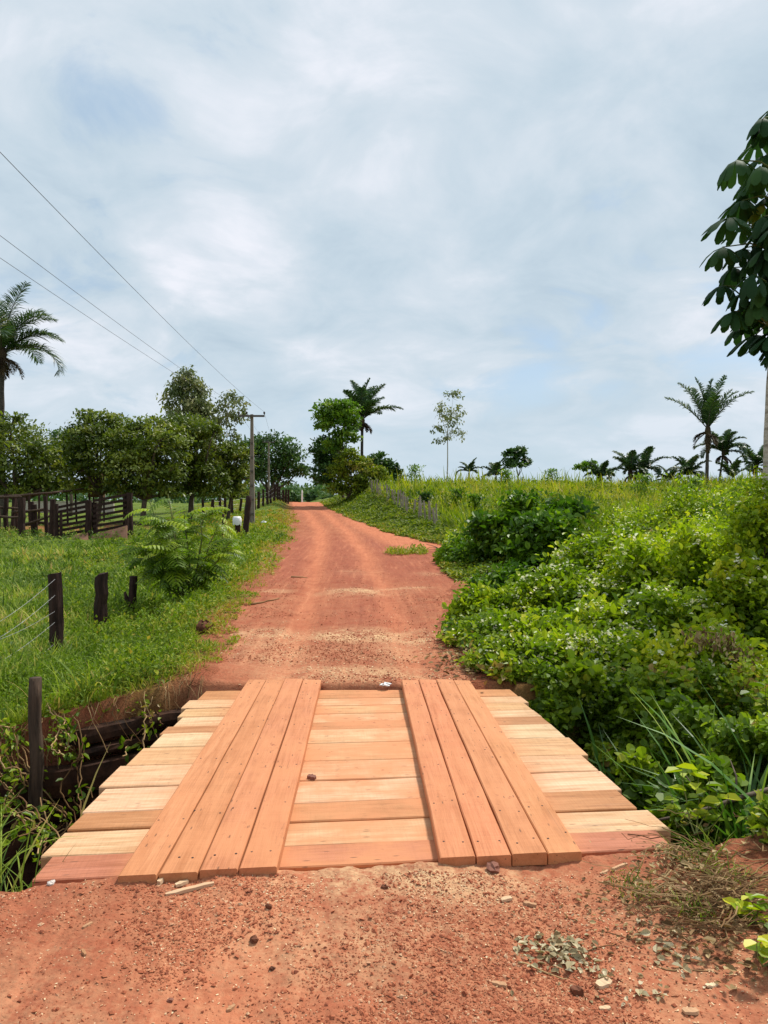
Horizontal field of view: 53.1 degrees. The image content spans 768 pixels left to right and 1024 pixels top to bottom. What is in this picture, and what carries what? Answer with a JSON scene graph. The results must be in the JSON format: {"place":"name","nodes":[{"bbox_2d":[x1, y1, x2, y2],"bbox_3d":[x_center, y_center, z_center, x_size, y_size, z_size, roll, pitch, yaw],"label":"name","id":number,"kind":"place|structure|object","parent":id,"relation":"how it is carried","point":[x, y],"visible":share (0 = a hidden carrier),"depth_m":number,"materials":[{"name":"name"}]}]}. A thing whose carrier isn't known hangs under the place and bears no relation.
{"place":"outdoors","nodes":[
{"label":"outdoors","id":0,"kind":"place"},
{"bbox_2d":[0,502,767,1023],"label":"dirt road","id":1,"kind":"structure","parent":0,"point":[324,536],"depth_m":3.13,"materials":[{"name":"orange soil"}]},
{"bbox_2d":[165,881,213,895],"bbox_3d":[-0.856,1.661,3.386,0.210,0.014,0.029,-3,7,-22],"label":"wood chip","id":2,"kind":"object","parent":1,"relation":"on","point":[191,888],"visible":1,"depth_m":3.38,"materials":[{"name":"beige wood"}]},
{"bbox_2d":[413,639,767,989],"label":"dead leaves","id":3,"kind":"object","parent":1,"relation":"on","point":[712,940],"visible":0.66,"depth_m":3.24,"materials":[{"name":"brown plant"}]},
{"bbox_2d":[486,903,727,1005],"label":"leaf litter","id":4,"kind":"object","parent":1,"relation":"on","point":[562,954],"visible":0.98,"depth_m":2.91,"materials":[{"name":"beige plant"}]},
{"bbox_2d":[722,893,767,932],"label":"leafy plant","id":5,"kind":"object","parent":1,"relation":"on","point":[744,906],"visible":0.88,"depth_m":3.16,"materials":[{"name":"green plant"}]},
{"bbox_2d":[743,934,767,966],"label":"leafy plant","id":6,"kind":"object","parent":1,"relation":"on","point":[760,948],"visible":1,"depth_m":2.76,"materials":[{"name":"green plant"}]},
{"bbox_2d":[0,496,767,921],"bbox_3d":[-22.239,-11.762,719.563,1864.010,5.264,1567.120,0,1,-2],"label":"ground","id":7,"kind":"structure","parent":0,"point":[212,668],"depth_m":7.06,"materials":[{"name":"brown soil"}]},
{"bbox_2d":[1,571,63,658],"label":"fence post","id":8,"kind":"object","parent":7,"relation":"on","point":[55,602],"visible":0.73,"depth_m":10.22,"materials":[{"name":"brown wood"}]},
{"bbox_2d":[0,281,67,515],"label":"palm tree","id":9,"kind":"object","parent":7,"relation":"on","point":[9,334],"visible":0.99,"depth_m":56.79,"materials":[{"name":"green plant"}]},
{"bbox_2d":[28,676,43,827],"bbox_3d":[-2.673,1.847,5.904,0.116,1.155,0.107,0,1,-2],"label":"fence post","id":10,"kind":"object","parent":7,"relation":"on","point":[35,785],"visible":0.84,"depth_m":5.86,"materials":[{"name":"brown wood"}]},
{"bbox_2d":[0,792,76,891],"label":"grass clump","id":11,"kind":"object","parent":7,"relation":"on","point":[19,875],"visible":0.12,"depth_m":3.71,"materials":[{"name":"green plant"}]},
{"bbox_2d":[0,488,83,536],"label":"cattle corral","id":12,"kind":"object","parent":7,"relation":"on","point":[19,511],"visible":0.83,"depth_m":35.97,"materials":[{"name":"brown wood"}]},
{"bbox_2d":[0,411,87,504],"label":"cashew tree","id":13,"kind":"object","parent":7,"relation":"on","point":[31,471],"visible":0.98,"depth_m":44.80,"materials":[{"name":"green plant"}]},
{"bbox_2d":[10,657,129,730],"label":"grass clump","id":14,"kind":"object","parent":7,"relation":"on","point":[81,685],"visible":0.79,"depth_m":6.61,"materials":[{"name":"green plant"}]},
{"bbox_2d":[26,501,113,512],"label":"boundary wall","id":15,"kind":"structure","parent":7,"relation":"on","point":[60,503],"depth_m":69.02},
{"bbox_2d":[0,708,180,891],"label":"log retaining wall","id":16,"kind":"structure","parent":7,"relation":"on","point":[109,766],"depth_m":6.30,"materials":[{"name":"brown wood"}]},
{"bbox_2d":[0,743,30,845],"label":"hanging vine","id":17,"kind":"object","parent":16,"relation":"hanging from","point":[6,778],"visible":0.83,"depth_m":5.80,"materials":[{"name":"green plant"}]},
{"bbox_2d":[0,708,48,789],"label":"hanging vine","id":18,"kind":"object","parent":16,"relation":"hanging from","point":[8,736],"visible":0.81,"depth_m":6.08,"materials":[{"name":"green plant"}]},
{"bbox_2d":[0,795,60,865],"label":"hanging vine","id":19,"kind":"object","parent":16,"relation":"hanging from","point":[13,833],"visible":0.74,"depth_m":5.38,"materials":[{"name":"green plant"}]},
{"bbox_2d":[4,729,73,855],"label":"hanging vine","id":20,"kind":"object","parent":16,"relation":"hanging from","point":[62,811],"visible":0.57,"depth_m":6.02,"materials":[{"name":"green plant"}]},
{"bbox_2d":[39,693,83,763],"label":"hanging vine","id":21,"kind":"object","parent":16,"relation":"hanging from","point":[55,744],"visible":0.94,"depth_m":6.23,"materials":[{"name":"green plant"}]},
{"bbox_2d":[55,712,94,821],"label":"hanging vine","id":22,"kind":"object","parent":16,"relation":"hanging from","point":[80,757],"visible":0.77,"depth_m":6.18,"materials":[{"name":"green plant"}]},
{"bbox_2d":[117,701,163,748],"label":"hanging vine","id":23,"kind":"object","parent":16,"relation":"hanging from","point":[145,717],"visible":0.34,"depth_m":6.69,"materials":[{"name":"green plant"}]},
{"bbox_2d":[117,669,168,762],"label":"hanging vine","id":24,"kind":"object","parent":16,"relation":"hanging from","point":[122,740],"visible":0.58,"depth_m":6.61,"materials":[{"name":"green plant"}]},
{"bbox_2d":[54,493,133,539],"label":"loading ramp","id":25,"kind":"structure","parent":7,"relation":"on","point":[91,516],"depth_m":34.38,"materials":[{"name":"brown wood"}]},
{"bbox_2d":[52,408,141,522],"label":"cashew tree","id":26,"kind":"object","parent":7,"relation":"on","point":[91,429],"visible":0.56,"depth_m":47.44,"materials":[{"name":"green plant"}]},
{"bbox_2d":[94,572,108,628],"bbox_3d":[-4.736,1.605,12.889,0.237,1.200,0.258,0,1,-2],"label":"fence post","id":27,"kind":"object","parent":7,"relation":"on","point":[101,595],"visible":0.68,"depth_m":12.79,"materials":[{"name":"brown wood"}]},
{"bbox_2d":[0,672,206,768],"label":"hanging roots","id":28,"kind":"object","parent":7,"relation":"hanging from","point":[201,681],"visible":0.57,"depth_m":6.55,"materials":[{"name":"brown plant"}]},
{"bbox_2d":[0,499,243,713],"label":"pasture grass","id":29,"kind":"structure","parent":7,"relation":"on","point":[14,606],"depth_m":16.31,"materials":[{"name":"green plant"}]},
{"bbox_2d":[124,576,137,615],"bbox_3d":[-5.072,1.898,15.389,0.267,1.231,0.187,0,1,-2],"label":"fence post","id":30,"kind":"object","parent":7,"relation":"on","point":[131,595],"visible":0.49,"depth_m":15.32,"materials":[{"name":"brown wood"}]},
{"bbox_2d":[90,410,202,524],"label":"cashew tree","id":31,"kind":"object","parent":7,"relation":"on","point":[145,454],"visible":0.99,"depth_m":45.61,"materials":[{"name":"green plant"}]},
{"bbox_2d":[8,479,330,502],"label":"woods","id":32,"kind":"object","parent":7,"relation":"on","point":[81,497],"visible":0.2,"depth_m":240.85,"materials":[{"name":"green plant"}]},
{"bbox_2d":[115,495,245,602],"bbox_3d":[-4.248,0.865,15.258,2.748,2.452,2.176,0,1,10],"label":"feathery sapling","id":33,"kind":"object","parent":7,"relation":"on","point":[175,571],"visible":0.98,"depth_m":15.06,"materials":[{"name":"green plant"}]},
{"bbox_2d":[156,365,223,506],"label":"eucalyptus tree","id":34,"kind":"object","parent":7,"relation":"on","point":[195,402],"visible":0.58,"depth_m":64.74,"materials":[{"name":"green plant"}]},
{"bbox_2d":[159,410,233,521],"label":"cashew tree","id":35,"kind":"object","parent":7,"relation":"on","point":[209,470],"visible":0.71,"depth_m":49.02,"materials":[{"name":"green plant"}]},
{"bbox_2d":[0,498,428,873],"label":"verge weeds","id":36,"kind":"object","parent":7,"relation":"on","point":[137,641],"visible":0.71,"depth_m":10.95,"materials":[{"name":"green plant"}]},
{"bbox_2d":[194,440,258,519],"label":"cashew tree","id":37,"kind":"object","parent":7,"relation":"on","point":[238,471],"visible":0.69,"depth_m":51.16,"materials":[{"name":"green plant"}]},
{"bbox_2d":[207,389,250,498],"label":"eucalyptus tree","id":38,"kind":"object","parent":7,"relation":"on","point":[226,421],"visible":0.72,"depth_m":67.25,"materials":[{"name":"green plant"}]},
{"bbox_2d":[201,484,289,514],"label":"dark post fence","id":39,"kind":"object","parent":7,"relation":"on","point":[276,491],"visible":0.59,"depth_m":66.63,"materials":[{"name":"brown wood"}]},
{"bbox_2d":[242,496,251,533],"bbox_3d":[-6.600,0.415,36.833,0.533,2.394,0.338,0,1,-2],"label":"fence post","id":40,"kind":"object","parent":7,"relation":"on","point":[247,508],"visible":0.66,"depth_m":36.70,"materials":[{"name":"brown wood"}]},
{"bbox_2d":[238,411,264,522],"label":"utility pole","id":41,"kind":"object","parent":7,"relation":"on","point":[252,494],"visible":0.98,"depth_m":47.67,"materials":[{"name":"concrete"}]},
{"bbox_2d":[240,429,311,497],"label":"shade tree","id":42,"kind":"object","parent":7,"relation":"on","point":[284,463],"visible":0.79,"depth_m":110.11,"materials":[{"name":"green plant"}]},
{"bbox_2d":[307,434,351,497],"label":"shade tree","id":43,"kind":"object","parent":7,"relation":"on","point":[321,460],"visible":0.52,"depth_m":74.84,"materials":[{"name":"green plant"}]},
{"bbox_2d":[308,398,363,495],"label":"shade tree","id":44,"kind":"object","parent":7,"relation":"on","point":[340,412],"visible":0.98,"depth_m":71.09,"materials":[{"name":"green plant"}]},
{"bbox_2d":[32,678,670,886],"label":"wooden bridge","id":45,"kind":"structure","parent":7,"relation":"on","point":[451,772],"depth_m":4.48,"materials":[{"name":"brown wood"}]},
{"bbox_2d":[320,445,391,498],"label":"thicket","id":46,"kind":"object","parent":7,"relation":"on","point":[352,460],"visible":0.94,"depth_m":69.33,"materials":[{"name":"green plant"}]},
{"bbox_2d":[332,378,403,473],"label":"palm tree","id":47,"kind":"object","parent":7,"relation":"on","point":[363,396],"visible":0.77,"depth_m":75.14,"materials":[{"name":"green plant"}]},
{"bbox_2d":[358,450,404,480],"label":"round bush","id":48,"kind":"object","parent":7,"relation":"on","point":[387,463],"visible":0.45,"depth_m":83.58,"materials":[{"name":"green plant"}]},
{"bbox_2d":[365,479,437,523],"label":"stake fence","id":49,"kind":"object","parent":7,"relation":"on","point":[419,506],"visible":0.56,"depth_m":45.40,"materials":[{"name":"grey wood"}]},
{"bbox_2d":[320,486,566,580],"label":"bank weeds","id":50,"kind":"object","parent":7,"relation":"on","point":[399,521],"visible":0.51,"depth_m":41.14,"materials":[{"name":"green plant"}]},
{"bbox_2d":[430,389,467,480],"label":"thin eucalyptus tree","id":51,"kind":"object","parent":7,"relation":"on","point":[447,437],"visible":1,"depth_m":80.04,"materials":[{"name":"green plant"}]},
{"bbox_2d":[434,528,490,567],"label":"layered bush","id":52,"kind":"object","parent":7,"relation":"on","point":[450,552],"visible":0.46,"depth_m":19.81,"materials":[{"name":"green plant"}]},
{"bbox_2d":[434,603,528,648],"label":"roadside bush","id":53,"kind":"object","parent":7,"relation":"on","point":[478,624],"visible":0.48,"depth_m":8.84,"materials":[{"name":"green plant"}]},
{"bbox_2d":[442,580,527,623],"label":"roadside bush","id":54,"kind":"object","parent":7,"relation":"on","point":[467,598],"visible":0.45,"depth_m":10.52,"materials":[{"name":"green plant"}]},
{"bbox_2d":[463,557,537,592],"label":"scrub clump","id":55,"kind":"object","parent":7,"relation":"on","point":[499,575],"visible":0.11,"depth_m":12.97,"materials":[{"name":"green plant"}]},
{"bbox_2d":[454,627,563,680],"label":"roadside bush","id":56,"kind":"object","parent":7,"relation":"on","point":[513,647],"visible":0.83,"depth_m":7.47,"materials":[{"name":"green plant"}]},
{"bbox_2d":[500,445,533,477],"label":"tree","id":57,"kind":"object","parent":7,"relation":"on","point":[516,454],"visible":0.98,"depth_m":75.88,"materials":[{"name":"green plant"}]},
{"bbox_2d":[450,486,599,570],"bbox_3d":[3.699,0.441,19.273,3.604,2.227,4.124,1,1,43],"label":"layered bush","id":58,"kind":"object","parent":7,"relation":"on","point":[521,525],"visible":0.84,"depth_m":18.42,"materials":[{"name":"green plant"}]},
{"bbox_2d":[488,478,572,513],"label":"scrub clump","id":59,"kind":"object","parent":7,"relation":"on","point":[530,488],"depth_m":32.07,"materials":[{"name":"green plant"}]},
{"bbox_2d":[482,601,594,639],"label":"flowering shrub","id":60,"kind":"object","parent":7,"relation":"on","point":[515,621],"visible":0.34,"depth_m":8.74,"materials":[{"name":"green plant"}]},
{"bbox_2d":[486,657,604,732],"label":"creeping vine","id":61,"kind":"object","parent":7,"relation":"on","point":[553,702],"visible":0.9,"depth_m":6.81,"materials":[{"name":"green plant"}]},
{"bbox_2d":[349,466,762,558],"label":"hillside grass","id":62,"kind":"structure","parent":7,"relation":"on","point":[555,487],"depth_m":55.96,"materials":[{"name":"green plant"}]},
{"bbox_2d":[491,552,632,615],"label":"flowering shrub","id":63,"kind":"object","parent":7,"relation":"on","point":[564,584],"visible":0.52,"depth_m":10.48,"materials":[{"name":"green plant"}]},
{"bbox_2d":[555,648,633,769],"bbox_3d":[1.874,2.107,6.898,1.208,1.754,0.988,0,1,-23],"label":"creeping vine","id":64,"kind":"object","parent":7,"relation":"on","point":[587,676],"visible":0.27,"depth_m":6.79,"materials":[{"name":"green plant"}]},
{"bbox_2d":[529,616,660,673],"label":"flowering shrub","id":65,"kind":"object","parent":7,"relation":"on","point":[579,641],"visible":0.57,"depth_m":7.72,"materials":[{"name":"green plant"}]},
{"bbox_2d":[535,522,665,585],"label":"flowering shrub","id":66,"kind":"object","parent":7,"relation":"on","point":[586,552],"visible":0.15,"depth_m":12.21,"materials":[{"name":"green plant"}]},
{"bbox_2d":[583,460,619,481],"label":"palm tree","id":67,"kind":"object","parent":7,"relation":"on","point":[600,470],"visible":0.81,"depth_m":80.45,"materials":[{"name":"green plant"}]},
{"bbox_2d":[440,559,767,843],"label":"ground cover","id":68,"kind":"object","parent":7,"relation":"on","point":[756,811],"visible":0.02,"depth_m":7.06,"materials":[{"name":"green plant"}]},
{"bbox_2d":[665,763,741,835],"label":"leafy plant","id":69,"kind":"object","parent":68,"relation":"on","point":[709,800],"visible":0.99,"depth_m":4.07,"materials":[{"name":"green plant"}]},
{"bbox_2d":[562,699,665,784],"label":"grass clump","id":70,"kind":"object","parent":7,"relation":"on","point":[603,770],"visible":0.05,"depth_m":6.37,"materials":[{"name":"green plant"}]},
{"bbox_2d":[583,686,657,785],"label":"creeping vine","id":71,"kind":"object","parent":7,"relation":"on","point":[620,736],"visible":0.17,"depth_m":6.53,"materials":[{"name":"green plant"}]},
{"bbox_2d":[604,450,652,481],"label":"palm tree","id":72,"kind":"object","parent":7,"relation":"on","point":[628,461],"visible":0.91,"depth_m":74.37,"materials":[{"name":"green plant"}]},
{"bbox_2d":[583,500,675,539],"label":"scrub clump","id":73,"kind":"object","parent":7,"relation":"on","point":[634,516],"visible":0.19,"depth_m":18.93,"materials":[{"name":"green plant"}]},
{"bbox_2d":[614,743,659,809],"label":"creeping vine","id":74,"kind":"object","parent":7,"relation":"on","point":[634,794],"visible":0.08,"depth_m":5.41,"materials":[{"name":"green plant"}]},
{"bbox_2d":[628,472,656,494],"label":"sapling","id":75,"kind":"object","parent":7,"relation":"on","point":[643,477],"visible":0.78,"depth_m":52.47,"materials":[{"name":"green plant"}]},
{"bbox_2d":[622,446,671,481],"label":"palm tree","id":76,"kind":"object","parent":7,"relation":"on","point":[647,451],"visible":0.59,"depth_m":75.83,"materials":[{"name":"green plant"}]},
{"bbox_2d":[557,575,739,641],"bbox_3d":[3.139,1.223,8.953,2.165,0.959,1.778,0,1,-2],"label":"flowering shrub","id":77,"kind":"object","parent":7,"relation":"on","point":[647,606],"visible":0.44,"depth_m":8.58,"materials":[{"name":"green plant"}]},
{"bbox_2d":[606,657,710,776],"bbox_3d":[2.514,1.876,6.765,1.169,1.188,1.258,1,1,41],"label":"creeping vine","id":78,"kind":"object","parent":7,"relation":"on","point":[667,679],"visible":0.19,"depth_m":6.65,"materials":[{"name":"green plant"}]},
{"bbox_2d":[589,514,730,605],"bbox_3d":[3.974,0.874,10.511,2.532,1.698,2.620,0,1,-2],"label":"flowering shrub","id":79,"kind":"object","parent":7,"relation":"on","point":[638,560],"visible":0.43,"depth_m":10.26,"materials":[{"name":"green plant"}]},
{"bbox_2d":[598,505,722,571],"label":"flowering shrub","id":80,"kind":"object","parent":7,"relation":"on","point":[674,527],"visible":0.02,"depth_m":14.75,"materials":[{"name":"green plant"}]},
{"bbox_2d":[605,687,716,787],"bbox_3d":[2.415,1.974,5.947,1.314,1.224,1.098,0,1,-2],"label":"creeping vine","id":81,"kind":"object","parent":7,"relation":"on","point":[693,715],"visible":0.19,"depth_m":5.90,"materials":[{"name":"green plant"}]},
{"bbox_2d":[581,810,767,962],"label":"dry stalks","id":82,"kind":"object","parent":7,"relation":"on","point":[722,889],"visible":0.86,"depth_m":3.31,"materials":[{"name":"brown plant"}]},
{"bbox_2d":[661,796,700,827],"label":"leafy plant","id":83,"kind":"object","parent":7,"relation":"on","point":[674,807],"visible":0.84,"depth_m":4.26,"materials":[{"name":"green plant"}]},
{"bbox_2d":[596,680,767,856],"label":"grass clump","id":84,"kind":"object","parent":7,"relation":"on","point":[742,825],"visible":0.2,"depth_m":4.96,"materials":[{"name":"green plant"}]},
{"bbox_2d":[659,759,767,820],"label":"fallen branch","id":85,"kind":"object","parent":84,"relation":"on","point":[750,794],"visible":0.51,"depth_m":4.62,"materials":[{"name":"brown wood"}]},
{"bbox_2d":[606,613,767,693],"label":"flowering shrub","id":86,"kind":"object","parent":7,"relation":"on","point":[654,651],"visible":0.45,"depth_m":7.25,"materials":[{"name":"green plant"}]},
{"bbox_2d":[664,454,711,481],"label":"palm tree","id":87,"kind":"object","parent":7,"relation":"on","point":[686,466],"visible":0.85,"depth_m":76.39,"materials":[{"name":"green plant"}]},
{"bbox_2d":[641,469,741,549],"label":"scrub clump","id":88,"kind":"object","parent":7,"relation":"on","point":[681,506],"visible":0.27,"depth_m":18.10,"materials":[{"name":"green plant"}]},
{"bbox_2d":[641,752,748,856],"bbox_3d":[2.011,2.187,5.016,0.998,1.292,0.798,0,1,-2],"label":"creeping vine","id":89,"kind":"object","parent":7,"relation":"on","point":[700,764],"visible":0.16,"depth_m":4.91,"materials":[{"name":"green plant"}]},
{"bbox_2d":[655,476,761,584],"bbox_3d":[5.322,0.578,11.567,3.142,2.207,3.147,0,1,-2],"label":"flowering shrub","id":90,"kind":"object","parent":7,"relation":"on","point":[717,521],"visible":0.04,"depth_m":11.29,"materials":[{"name":"green plant"}]},
{"bbox_2d":[666,374,753,483],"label":"palm tree","id":91,"kind":"object","parent":7,"relation":"on","point":[709,405],"visible":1,"depth_m":72.48,"materials":[{"name":"green plant"}]},
{"bbox_2d":[672,537,767,659],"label":"flowering shrub","id":92,"kind":"object","parent":7,"relation":"on","point":[736,601],"visible":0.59,"depth_m":8.31,"materials":[{"name":"green plant"}]},
{"bbox_2d":[673,648,767,762],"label":"creeping vine","id":93,"kind":"object","parent":7,"relation":"on","point":[728,697],"visible":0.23,"depth_m":6.67,"materials":[{"name":"green plant"}]},
{"bbox_2d":[739,678,767,719],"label":"leafy plant","id":94,"kind":"object","parent":93,"relation":"on","point":[759,703],"visible":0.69,"depth_m":6.30,"materials":[{"name":"green plant"}]},
{"bbox_2d":[694,429,750,480],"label":"palm tree","id":95,"kind":"object","parent":7,"relation":"on","point":[725,443],"visible":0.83,"depth_m":78.47,"materials":[{"name":"green plant"}]},
{"bbox_2d":[681,623,764,699],"bbox_3d":[3.155,1.534,7.014,0.884,1.046,0.332,0,1,-2],"label":"dry plume","id":96,"kind":"object","parent":7,"relation":"on","point":[697,640],"visible":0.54,"depth_m":7.00,"materials":[{"name":"brown plant"}]},
{"bbox_2d":[686,474,762,526],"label":"scrub clump","id":97,"kind":"object","parent":7,"relation":"on","point":[743,487],"visible":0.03,"depth_m":15.66,"materials":[{"name":"green plant"}]},
{"bbox_2d":[695,704,767,837],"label":"creeping vine","id":98,"kind":"object","parent":7,"relation":"on","point":[751,735],"visible":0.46,"depth_m":5.28,"materials":[{"name":"green plant"}]},
{"bbox_2d":[699,111,767,498],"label":"cecropia tree","id":99,"kind":"object","parent":7,"relation":"on","point":[748,319],"visible":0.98,"depth_m":9.47,"materials":[{"name":"green plant"}]},
{"bbox_2d":[700,465,767,621],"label":"flowering shrub","id":100,"kind":"object","parent":7,"relation":"on","point":[747,524],"visible":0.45,"depth_m":8.63,"materials":[{"name":"green plant"}]},
{"bbox_2d":[716,457,752,477],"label":"palm tree","id":101,"kind":"object","parent":7,"relation":"on","point":[734,467],"visible":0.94,"depth_m":74.54,"materials":[{"name":"green plant"}]},
{"bbox_2d":[740,445,762,476],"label":"palm tree","id":102,"kind":"object","parent":7,"relation":"on","point":[755,459],"visible":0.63,"depth_m":82.69,"materials":[{"name":"green plant"}]},
{"bbox_2d":[0,0,767,499],"label":"sky","id":103,"kind":"structure","parent":0,"point":[508,205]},
{"bbox_2d":[605,820,767,933],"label":"sprouting grass","id":104,"kind":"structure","parent":0,"point":[715,864],"depth_m":3.51,"materials":[{"name":"green plant"}]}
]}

